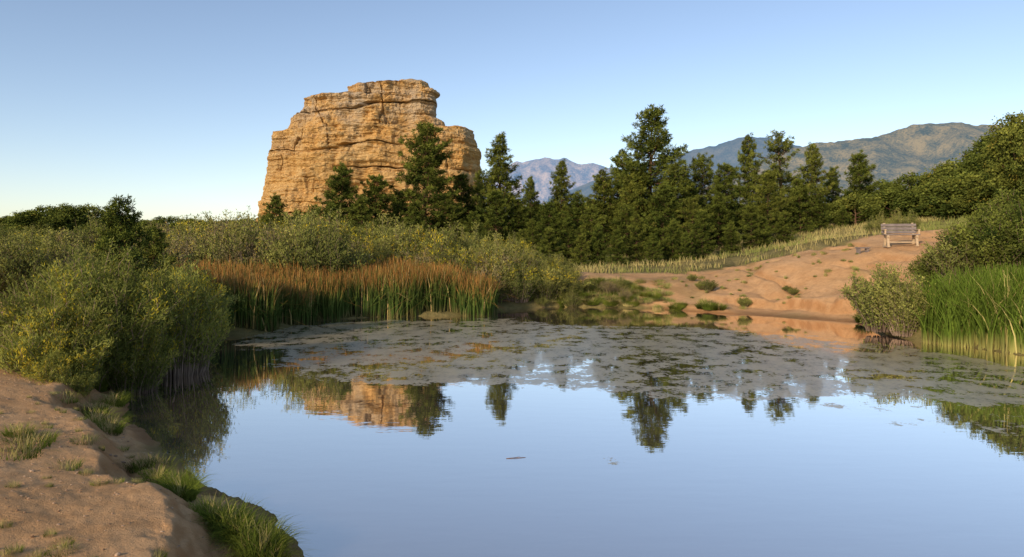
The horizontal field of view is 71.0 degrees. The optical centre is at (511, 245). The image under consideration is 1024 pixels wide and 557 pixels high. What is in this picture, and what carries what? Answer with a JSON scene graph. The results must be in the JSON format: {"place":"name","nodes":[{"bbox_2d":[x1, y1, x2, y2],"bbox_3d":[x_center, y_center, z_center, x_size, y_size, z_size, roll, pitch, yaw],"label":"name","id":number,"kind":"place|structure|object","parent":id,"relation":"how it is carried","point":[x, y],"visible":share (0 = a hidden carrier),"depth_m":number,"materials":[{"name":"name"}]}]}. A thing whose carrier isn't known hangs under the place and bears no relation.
{"place":"outdoors","nodes":[
{"label":"outdoors","id":0,"kind":"place"},
{"bbox_2d":[0,216,1023,556],"bbox_3d":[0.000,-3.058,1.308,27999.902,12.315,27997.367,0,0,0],"label":"ground","id":1,"kind":"structure","parent":0,"point":[188,536],"depth_m":7.36,"materials":[{"name":"soil"}]},
{"bbox_2d":[0,420,47,437],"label":"grass tuft","id":2,"kind":"object","parent":1,"relation":"on","point":[14,432],"visible":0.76,"depth_m":6.73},
{"bbox_2d":[0,426,57,453],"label":"grass tuft","id":3,"kind":"object","parent":1,"relation":"on","point":[31,443],"visible":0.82,"depth_m":6.36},
{"bbox_2d":[0,438,57,460],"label":"grass tuft","id":4,"kind":"object","parent":1,"relation":"on","point":[28,454],"visible":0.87,"depth_m":6.06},
{"bbox_2d":[5,205,65,232],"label":"oak tree","id":5,"kind":"object","parent":1,"relation":"on","point":[26,218],"visible":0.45,"depth_m":60.65,"materials":[{"name":"green plant"}]},
{"bbox_2d":[11,340,106,396],"bbox_3d":[-6.122,1.719,9.626,1.186,0.967,1.309,0,0,-16],"label":"willow bush","id":6,"kind":"object","parent":1,"relation":"on","point":[84,384],"visible":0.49,"depth_m":9.43,"materials":[{"name":"green plant"}]},
{"bbox_2d":[37,203,91,230],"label":"oak tree","id":7,"kind":"object","parent":1,"relation":"on","point":[64,211],"visible":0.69,"depth_m":61.08,"materials":[{"name":"green plant"}]},
{"bbox_2d":[0,287,132,391],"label":"willow bush","id":8,"kind":"object","parent":1,"relation":"on","point":[16,351],"visible":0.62,"depth_m":9.79,"materials":[{"name":"green plant"}]},
{"bbox_2d":[12,245,147,324],"bbox_3d":[-7.057,0.911,11.691,2.226,1.888,2.015,0,0,15],"label":"willow bush","id":9,"kind":"object","parent":1,"relation":"on","point":[65,274],"visible":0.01,"depth_m":11.43,"materials":[{"name":"green plant"}]},
{"bbox_2d":[56,203,121,232],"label":"oak tree","id":10,"kind":"object","parent":1,"relation":"on","point":[102,212],"visible":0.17,"depth_m":63.49,"materials":[{"name":"green plant"}]},
{"bbox_2d":[0,391,197,556],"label":"bank sprigs","id":11,"kind":"object","parent":1,"relation":"on","point":[8,550],"visible":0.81,"depth_m":4.51,"materials":[{"name":"green plant"}]},
{"bbox_2d":[0,237,198,381],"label":"willow bush","id":12,"kind":"object","parent":1,"relation":"on","point":[125,300],"visible":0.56,"depth_m":10.64,"materials":[{"name":"green plant"}]},
{"bbox_2d":[83,405,124,425],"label":"grass tuft","id":13,"kind":"object","parent":1,"relation":"on","point":[99,418],"visible":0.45,"depth_m":8.42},
{"bbox_2d":[87,388,133,406],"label":"grass tuft","id":14,"kind":"object","parent":1,"relation":"on","point":[121,402],"visible":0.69,"depth_m":9.66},
{"bbox_2d":[94,416,137,435],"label":"grass tuft","id":15,"kind":"object","parent":1,"relation":"on","point":[114,428],"visible":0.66,"depth_m":7.95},
{"bbox_2d":[0,370,233,556],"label":"pebbles","id":16,"kind":"object","parent":1,"relation":"on","point":[116,554],"visible":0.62,"depth_m":5.57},
{"bbox_2d":[83,193,159,295],"bbox_3d":[-7.727,0.486,14.026,2.415,3.111,1.682,0,0,65],"label":"pine tree","id":17,"kind":"object","parent":1,"relation":"on","point":[123,233],"visible":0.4,"depth_m":14.06,"materials":[{"name":"green plant"}]},
{"bbox_2d":[98,304,180,394],"bbox_3d":[-5.788,1.563,10.939,1.422,1.381,1.571,0,0,41],"label":"willow bush","id":18,"kind":"object","parent":1,"relation":"on","point":[147,369],"visible":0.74,"depth_m":10.69,"materials":[{"name":"green plant"}]},
{"bbox_2d":[115,449,175,473],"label":"grass tuft","id":19,"kind":"object","parent":1,"relation":"on","point":[142,465],"visible":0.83,"depth_m":6.76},
{"bbox_2d":[133,224,183,281],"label":"pine tree","id":20,"kind":"object","parent":1,"relation":"on","point":[157,244],"visible":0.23,"depth_m":16.38,"materials":[{"name":"green plant"}]},
{"bbox_2d":[145,466,218,501],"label":"grass tuft","id":21,"kind":"object","parent":1,"relation":"on","point":[185,491],"visible":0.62,"depth_m":5.88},
{"bbox_2d":[131,248,239,378],"bbox_3d":[-5.860,1.112,12.337,2.252,2.187,2.487,0,0,33],"label":"willow bush","id":22,"kind":"object","parent":1,"relation":"on","point":[198,332],"visible":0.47,"depth_m":12.24,"materials":[{"name":"green plant"}]},
{"bbox_2d":[141,251,243,315],"bbox_3d":[-7.161,1.079,15.879,2.205,1.951,2.246,0,0,37],"label":"willow bush","id":23,"kind":"object","parent":1,"relation":"on","point":[204,273],"visible":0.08,"depth_m":15.91,"materials":[{"name":"green plant"}]},
{"bbox_2d":[188,491,260,526],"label":"grass tuft","id":24,"kind":"object","parent":1,"relation":"on","point":[208,509],"visible":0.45,"depth_m":5.45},
{"bbox_2d":[192,494,283,547],"bbox_3d":[-2.170,1.984,5.289,1.009,0.320,0.910,0,0,-44],"label":"grass tuft","id":25,"kind":"object","parent":1,"relation":"on","point":[231,511],"visible":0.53,"depth_m":5.28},
{"bbox_2d":[203,507,281,544],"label":"grass tuft","id":26,"kind":"object","parent":1,"relation":"on","point":[237,530],"visible":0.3,"depth_m":5.15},
{"bbox_2d":[197,508,290,555],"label":"grass tuft","id":27,"kind":"object","parent":1,"relation":"on","point":[245,527],"visible":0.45,"depth_m":5.04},
{"bbox_2d":[202,520,306,556],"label":"grass tuft","id":28,"kind":"object","parent":1,"relation":"on","point":[247,552],"visible":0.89,"depth_m":4.76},
{"bbox_2d":[218,518,311,556],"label":"grass tuft","id":29,"kind":"object","parent":1,"relation":"on","point":[279,538],"visible":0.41,"depth_m":4.94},
{"bbox_2d":[263,193,289,228],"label":"pine tree","id":30,"kind":"object","parent":1,"relation":"on","point":[276,203],"visible":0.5,"depth_m":57.80,"materials":[{"name":"green plant"}]},
{"bbox_2d":[0,204,591,302],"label":"willow thicket","id":31,"kind":"object","parent":1,"relation":"on","point":[516,271],"visible":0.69,"depth_m":25.46,"materials":[{"name":"green plant"}]},
{"bbox_2d":[314,161,366,227],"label":"pine tree","id":32,"kind":"object","parent":1,"relation":"on","point":[339,182],"visible":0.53,"depth_m":44.59,"materials":[{"name":"green plant"}]},
{"bbox_2d":[342,195,384,232],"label":"pine tree","id":33,"kind":"object","parent":1,"relation":"on","point":[364,211],"visible":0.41,"depth_m":42.84,"materials":[{"name":"green plant"}]},
{"bbox_2d":[256,79,481,221],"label":"sandstone butte","id":34,"kind":"object","parent":1,"relation":"on","point":[360,129],"visible":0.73,"depth_m":189.71,"materials":[{"name":"stone"}]},
{"bbox_2d":[354,173,403,234],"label":"pine tree","id":35,"kind":"object","parent":1,"relation":"on","point":[376,196],"visible":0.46,"depth_m":45.71,"materials":[{"name":"green plant"}]},
{"bbox_2d":[0,198,816,237],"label":"distant trees","id":36,"kind":"object","parent":1,"relation":"on","point":[159,220],"visible":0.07,"depth_m":81.51,"materials":[{"name":"plant"}]},
{"bbox_2d":[397,200,440,238],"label":"pine tree","id":37,"kind":"object","parent":1,"relation":"on","point":[414,213],"visible":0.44,"depth_m":43.87,"materials":[{"name":"green plant"}]},
{"bbox_2d":[374,120,467,236],"bbox_3d":[-5.781,-4.162,48.096,6.895,8.555,6.072,0,0,31],"label":"pine tree","id":38,"kind":"object","parent":1,"relation":"on","point":[431,160],"visible":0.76,"depth_m":47.26,"materials":[{"name":"green plant"}]},
{"bbox_2d":[421,193,467,239],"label":"pine tree","id":39,"kind":"object","parent":1,"relation":"on","point":[446,205],"visible":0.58,"depth_m":45.71,"materials":[{"name":"green plant"}]},
{"bbox_2d":[443,169,483,242],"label":"pine tree","id":40,"kind":"object","parent":1,"relation":"on","point":[462,180],"visible":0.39,"depth_m":51.73,"materials":[{"name":"green plant"}]},
{"bbox_2d":[456,210,486,240],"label":"pine tree","id":41,"kind":"object","parent":1,"relation":"on","point":[470,217],"visible":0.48,"depth_m":42.88,"materials":[{"name":"green plant"}]},
{"bbox_2d":[468,169,490,235],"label":"pine tree","id":42,"kind":"object","parent":1,"relation":"on","point":[478,176],"visible":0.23,"depth_m":54.71,"materials":[{"name":"green plant"}]},
{"bbox_2d":[464,131,525,237],"bbox_3d":[-1.159,-4.003,50.019,3.916,8.154,5.219,0,0,21],"label":"pine tree","id":43,"kind":"object","parent":1,"relation":"on","point":[499,171],"visible":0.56,"depth_m":49.57,"materials":[{"name":"green plant"}]},
{"bbox_2d":[476,190,516,246],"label":"pine tree","id":44,"kind":"object","parent":1,"relation":"on","point":[495,208],"visible":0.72,"depth_m":45.66,"materials":[{"name":"green plant"}]},
{"bbox_2d":[502,195,541,245],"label":"pine tree","id":45,"kind":"object","parent":1,"relation":"on","point":[519,211],"visible":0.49,"depth_m":46.78,"materials":[{"name":"green plant"}]},
{"bbox_2d":[515,175,542,237],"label":"pine tree","id":46,"kind":"object","parent":1,"relation":"on","point":[529,193],"visible":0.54,"depth_m":55.71,"materials":[{"name":"green plant"}]},
{"bbox_2d":[525,217,543,256],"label":"pine tree","id":47,"kind":"object","parent":1,"relation":"on","point":[532,229],"visible":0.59,"depth_m":41.84,"materials":[{"name":"green plant"}]},
{"bbox_2d":[525,199,566,251],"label":"pine tree","id":48,"kind":"object","parent":1,"relation":"on","point":[545,215],"visible":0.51,"depth_m":44.72,"materials":[{"name":"green plant"}]},
{"bbox_2d":[537,226,565,259],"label":"pine tree","id":49,"kind":"object","parent":1,"relation":"on","point":[548,245],"visible":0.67,"depth_m":37.81,"materials":[{"name":"green plant"}]},
{"bbox_2d":[540,158,581,238],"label":"pine tree","id":50,"kind":"object","parent":1,"relation":"on","point":[559,177],"visible":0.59,"depth_m":54.63,"materials":[{"name":"green plant"}]},
{"bbox_2d":[555,217,586,262],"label":"pine tree","id":51,"kind":"object","parent":1,"relation":"on","point":[567,231],"visible":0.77,"depth_m":38.81,"materials":[{"name":"green plant"}]},
{"bbox_2d":[559,193,594,246],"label":"pine tree","id":52,"kind":"object","parent":1,"relation":"on","point":[577,201],"visible":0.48,"depth_m":47.74,"materials":[{"name":"green plant"}]},
{"bbox_2d":[570,233,593,265],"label":"pine tree","id":53,"kind":"object","parent":1,"relation":"on","point":[577,252],"visible":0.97,"depth_m":37.36,"materials":[{"name":"green plant"}]},
{"bbox_2d":[572,204,608,255],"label":"pine tree","id":54,"kind":"object","parent":1,"relation":"on","point":[589,217],"visible":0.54,"depth_m":43.74,"materials":[{"name":"green plant"}]},
{"bbox_2d":[586,222,610,264],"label":"pine tree","id":55,"kind":"object","parent":1,"relation":"on","point":[594,248],"visible":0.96,"depth_m":37.82,"materials":[{"name":"green plant"}]},
{"bbox_2d":[575,167,624,245],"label":"pine tree","id":56,"kind":"object","parent":1,"relation":"on","point":[601,193],"visible":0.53,"depth_m":49.69,"materials":[{"name":"green plant"}]},
{"bbox_2d":[601,228,631,265],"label":"pine tree","id":57,"kind":"object","parent":1,"relation":"on","point":[618,250],"visible":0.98,"depth_m":37.37,"materials":[{"name":"green plant"}]},
{"bbox_2d":[592,147,641,237],"bbox_3d":[8.162,-3.769,53.282,5.164,7.117,3.875,0,0,2],"label":"pine tree","id":58,"kind":"object","parent":1,"relation":"on","point":[612,170],"visible":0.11,"depth_m":52.73,"materials":[{"name":"green plant"}]},
{"bbox_2d":[603,204,643,255],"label":"pine tree","id":59,"kind":"object","parent":1,"relation":"on","point":[622,216],"visible":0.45,"depth_m":42.83,"materials":[{"name":"green plant"}]},
{"bbox_2d":[610,168,658,241],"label":"pine tree","id":60,"kind":"object","parent":1,"relation":"on","point":[631,193],"visible":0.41,"depth_m":47.60,"materials":[{"name":"green plant"}]},
{"bbox_2d":[624,212,650,263],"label":"pine tree","id":61,"kind":"object","parent":1,"relation":"on","point":[636,227],"visible":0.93,"depth_m":38.30,"materials":[{"name":"green plant"}]},
{"bbox_2d":[593,103,705,238],"bbox_3d":[8.948,-4.484,48.912,8.975,10.566,7.111,0,0,37],"label":"pine tree","id":62,"kind":"object","parent":1,"relation":"on","point":[655,121],"visible":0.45,"depth_m":48.33,"materials":[{"name":"green plant"}]},
{"bbox_2d":[643,233,665,263],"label":"pine tree","id":63,"kind":"object","parent":1,"relation":"on","point":[652,244],"visible":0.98,"depth_m":37.41,"materials":[{"name":"green plant"}]},
{"bbox_2d":[639,181,686,255],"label":"pine tree","id":64,"kind":"object","parent":1,"relation":"on","point":[664,197],"visible":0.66,"depth_m":42.61,"materials":[{"name":"green plant"}]},
{"bbox_2d":[659,218,683,261],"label":"pine tree","id":65,"kind":"object","parent":1,"relation":"on","point":[674,230],"visible":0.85,"depth_m":38.82,"materials":[{"name":"green plant"}]},
{"bbox_2d":[642,160,723,242],"bbox_3d":[10.737,-2.516,45.688,5.421,6.138,3.777,0,0,34],"label":"pine tree","id":66,"kind":"object","parent":1,"relation":"on","point":[677,173],"visible":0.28,"depth_m":45.64,"materials":[{"name":"green plant"}]},
{"bbox_2d":[673,231,695,260],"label":"pine tree","id":67,"kind":"object","parent":1,"relation":"on","point":[685,240],"visible":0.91,"depth_m":37.88,"materials":[{"name":"green plant"}]},
{"bbox_2d":[523,243,859,309],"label":"bank weeds","id":68,"kind":"object","parent":1,"relation":"on","point":[568,297],"visible":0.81,"depth_m":26.11,"materials":[{"name":"green plant"}]},
{"bbox_2d":[672,196,716,252],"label":"pine tree","id":69,"kind":"object","parent":1,"relation":"on","point":[695,209],"visible":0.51,"depth_m":41.79,"materials":[{"name":"green plant"}]},
{"bbox_2d":[424,215,967,309],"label":"meadow grass","id":70,"kind":"structure","parent":1,"relation":"on","point":[808,238],"depth_m":35.80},
{"bbox_2d":[688,211,720,258],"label":"pine tree","id":71,"kind":"object","parent":1,"relation":"on","point":[699,237],"visible":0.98,"depth_m":38.83,"materials":[{"name":"green plant"}]},
{"bbox_2d":[689,152,736,232],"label":"pine tree","id":72,"kind":"object","parent":1,"relation":"on","point":[701,175],"visible":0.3,"depth_m":49.76,"materials":[{"name":"green plant"}]},
{"bbox_2d":[704,191,739,248],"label":"pine tree","id":73,"kind":"object","parent":1,"relation":"on","point":[720,207],"visible":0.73,"depth_m":43.69,"materials":[{"name":"green plant"}]},
{"bbox_2d":[699,163,751,240],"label":"pine tree","id":74,"kind":"object","parent":1,"relation":"on","point":[723,182],"visible":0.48,"depth_m":47.63,"materials":[{"name":"green plant"}]},
{"bbox_2d":[716,220,742,253],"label":"pine tree","id":75,"kind":"object","parent":1,"relation":"on","point":[731,231],"visible":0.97,"depth_m":39.88,"materials":[{"name":"green plant"}]},
{"bbox_2d":[723,132,776,232],"bbox_3d":[18.784,-5.012,57.254,4.500,8.071,3.377,0,0,11],"label":"pine tree","id":76,"kind":"object","parent":1,"relation":"on","point":[742,157],"visible":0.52,"depth_m":56.71,"materials":[{"name":"green plant"}]},
{"bbox_2d":[732,201,772,248],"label":"pine tree","id":77,"kind":"object","parent":1,"relation":"on","point":[751,216],"visible":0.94,"depth_m":41.75,"materials":[{"name":"green plant"}]},
{"bbox_2d":[739,170,796,237],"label":"pine tree","id":78,"kind":"object","parent":1,"relation":"on","point":[764,203],"visible":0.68,"depth_m":46.57,"materials":[{"name":"green plant"}]},
{"bbox_2d":[748,129,821,224],"bbox_3d":[19.804,-4.751,52.013,5.439,7.602,4.301,0,0,-24],"label":"pine tree","id":79,"kind":"object","parent":1,"relation":"on","point":[775,147],"visible":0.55,"depth_m":51.89,"materials":[{"name":"green plant"}]},
{"bbox_2d":[771,211,800,242],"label":"pine tree","id":80,"kind":"object","parent":1,"relation":"on","point":[784,217],"visible":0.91,"depth_m":42.80,"materials":[{"name":"green plant"}]},
{"bbox_2d":[774,175,820,233],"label":"pine tree","id":81,"kind":"object","parent":1,"relation":"on","point":[800,207],"visible":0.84,"depth_m":47.64,"materials":[{"name":"green plant"}]},
{"bbox_2d":[787,142,838,225],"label":"pine tree","id":82,"kind":"object","parent":1,"relation":"on","point":[813,178],"visible":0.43,"depth_m":55.69,"materials":[{"name":"green plant"}]},
{"bbox_2d":[807,195,832,230],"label":"pine tree","id":83,"kind":"object","parent":1,"relation":"on","point":[819,201],"visible":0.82,"depth_m":47.79,"materials":[{"name":"green plant"}]},
{"bbox_2d":[821,166,845,224],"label":"pine tree","id":84,"kind":"object","parent":1,"relation":"on","point":[832,178],"visible":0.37,"depth_m":61.66,"materials":[{"name":"green plant"}]},
{"bbox_2d":[824,149,884,202],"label":"pine tree","id":85,"kind":"object","parent":1,"relation":"on","point":[862,168],"visible":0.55,"depth_m":59.60,"materials":[{"name":"green plant"}]},
{"bbox_2d":[828,192,884,226],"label":"oak tree","id":86,"kind":"object","parent":1,"relation":"on","point":[865,209],"visible":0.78,"depth_m":51.73,"materials":[{"name":"green plant"}]},
{"bbox_2d":[838,261,924,332],"bbox_3d":[9.208,1.258,17.925,1.887,1.758,1.982,0,0,6],"label":"bank shrub","id":87,"kind":"object","parent":1,"relation":"on","point":[866,313],"visible":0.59,"depth_m":17.73,"materials":[{"name":"green plant"}]},
{"bbox_2d":[865,187,912,219],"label":"oak tree","id":88,"kind":"object","parent":1,"relation":"on","point":[888,196],"visible":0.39,"depth_m":53.90,"materials":[{"name":"green plant"}]},
{"bbox_2d":[881,223,920,247],"bbox_3d":[14.064,-0.383,26.000,1.175,0.916,0.732,0,0,14],"label":"park bench","id":89,"kind":"object","parent":1,"relation":"on","point":[905,228],"visible":0.92,"depth_m":26.16,"materials":[{"name":"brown wood"}]},
{"bbox_2d":[868,272,935,336],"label":"bank shrub","id":90,"kind":"object","parent":1,"relation":"on","point":[899,321],"visible":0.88,"depth_m":16.98,"materials":[{"name":"green plant"}]},
{"bbox_2d":[876,170,932,197],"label":"oak tree","id":91,"kind":"object","parent":1,"relation":"on","point":[911,180],"visible":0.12,"depth_m":61.81,"materials":[{"name":"green plant"}]},
{"bbox_2d":[889,182,939,218],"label":"oak tree","id":92,"kind":"object","parent":1,"relation":"on","point":[911,196],"visible":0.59,"depth_m":51.37,"materials":[{"name":"green plant"}]},
{"bbox_2d":[904,250,940,288],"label":"bank shrub","id":93,"kind":"object","parent":1,"relation":"on","point":[921,268],"visible":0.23,"depth_m":21.09,"materials":[{"name":"green plant"}]},
{"bbox_2d":[920,160,956,185],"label":"oak tree","id":94,"kind":"object","parent":1,"relation":"on","point":[937,172],"visible":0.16,"depth_m":58.13,"materials":[{"name":"green plant"}]},
{"bbox_2d":[919,171,981,219],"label":"oak tree","id":95,"kind":"object","parent":1,"relation":"on","point":[950,190],"visible":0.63,"depth_m":45.56,"materials":[{"name":"green plant"}]},
{"bbox_2d":[885,261,1023,353],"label":"reeds","id":96,"kind":"object","parent":1,"relation":"on","point":[984,309],"visible":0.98,"depth_m":15.70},
{"bbox_2d":[917,223,992,283],"bbox_3d":[12.468,0.269,19.973,1.987,1.794,2.086,0,0,20],"label":"bank shrub","id":97,"kind":"object","parent":1,"relation":"on","point":[932,258],"visible":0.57,"depth_m":19.74,"materials":[{"name":"green plant"}]},
{"bbox_2d":[950,189,989,216],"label":"oak tree","id":98,"kind":"object","parent":1,"relation":"on","point":[961,204],"visible":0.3,"depth_m":43.74,"materials":[{"name":"green plant"}]},
{"bbox_2d":[950,127,1000,177],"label":"oak tree","id":99,"kind":"object","parent":1,"relation":"on","point":[972,160],"visible":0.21,"depth_m":49.54,"materials":[{"name":"green plant"}]},
{"bbox_2d":[932,202,1023,274],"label":"bank shrub","id":100,"kind":"object","parent":1,"relation":"on","point":[1001,253],"visible":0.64,"depth_m":18.96,"materials":[{"name":"green plant"}]},
{"bbox_2d":[945,182,1023,239],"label":"bank shrub","id":101,"kind":"object","parent":1,"relation":"on","point":[996,202],"visible":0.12,"depth_m":21.30,"materials":[{"name":"green plant"}]},
{"bbox_2d":[955,167,1023,211],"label":"oak tree","id":102,"kind":"object","parent":1,"relation":"on","point":[982,189],"visible":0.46,"depth_m":42.37,"materials":[{"name":"green plant"}]},
{"bbox_2d":[966,198,1023,271],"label":"bank shrub","id":103,"kind":"object","parent":1,"relation":"on","point":[993,230],"visible":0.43,"depth_m":18.86,"materials":[{"name":"green plant"}]},
{"bbox_2d":[979,110,1023,199],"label":"oak tree","id":104,"kind":"object","parent":1,"relation":"on","point":[1010,134],"visible":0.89,"depth_m":41.64,"materials":[{"name":"green plant"}]},
{"bbox_2d":[0,0,1023,224],"label":"sky","id":105,"kind":"structure","parent":0,"point":[175,106],"materials":[{"name":"blue"}]},
{"bbox_2d":[483,157,610,204],"bbox_3d":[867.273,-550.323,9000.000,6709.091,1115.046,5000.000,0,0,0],"label":"distant peaks","id":106,"kind":"object","parent":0,"point":[539,170],"visible":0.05,"depth_m":8666.51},
{"bbox_2d":[121,306,1023,556],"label":"pond water","id":107,"kind":"structure","parent":0,"point":[638,432],"depth_m":8.33,"materials":[{"name":"liquid"}]},
{"bbox_2d":[170,253,510,331],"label":"cattail reeds","id":108,"kind":"object","parent":107,"relation":"in","point":[272,300],"visible":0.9,"depth_m":22.07,"materials":[{"name":"plant"}]},
{"bbox_2d":[548,137,801,203],"bbox_3d":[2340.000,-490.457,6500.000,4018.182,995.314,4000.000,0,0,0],"label":"mountain","id":109,"kind":"structure","parent":0,"point":[725,152],"depth_m":6299.44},
{"bbox_2d":[704,122,1003,203],"bbox_3d":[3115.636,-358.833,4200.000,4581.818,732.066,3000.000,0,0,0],"label":"wooded ridge","id":110,"kind":"structure","parent":0,"point":[915,148],"depth_m":3995.12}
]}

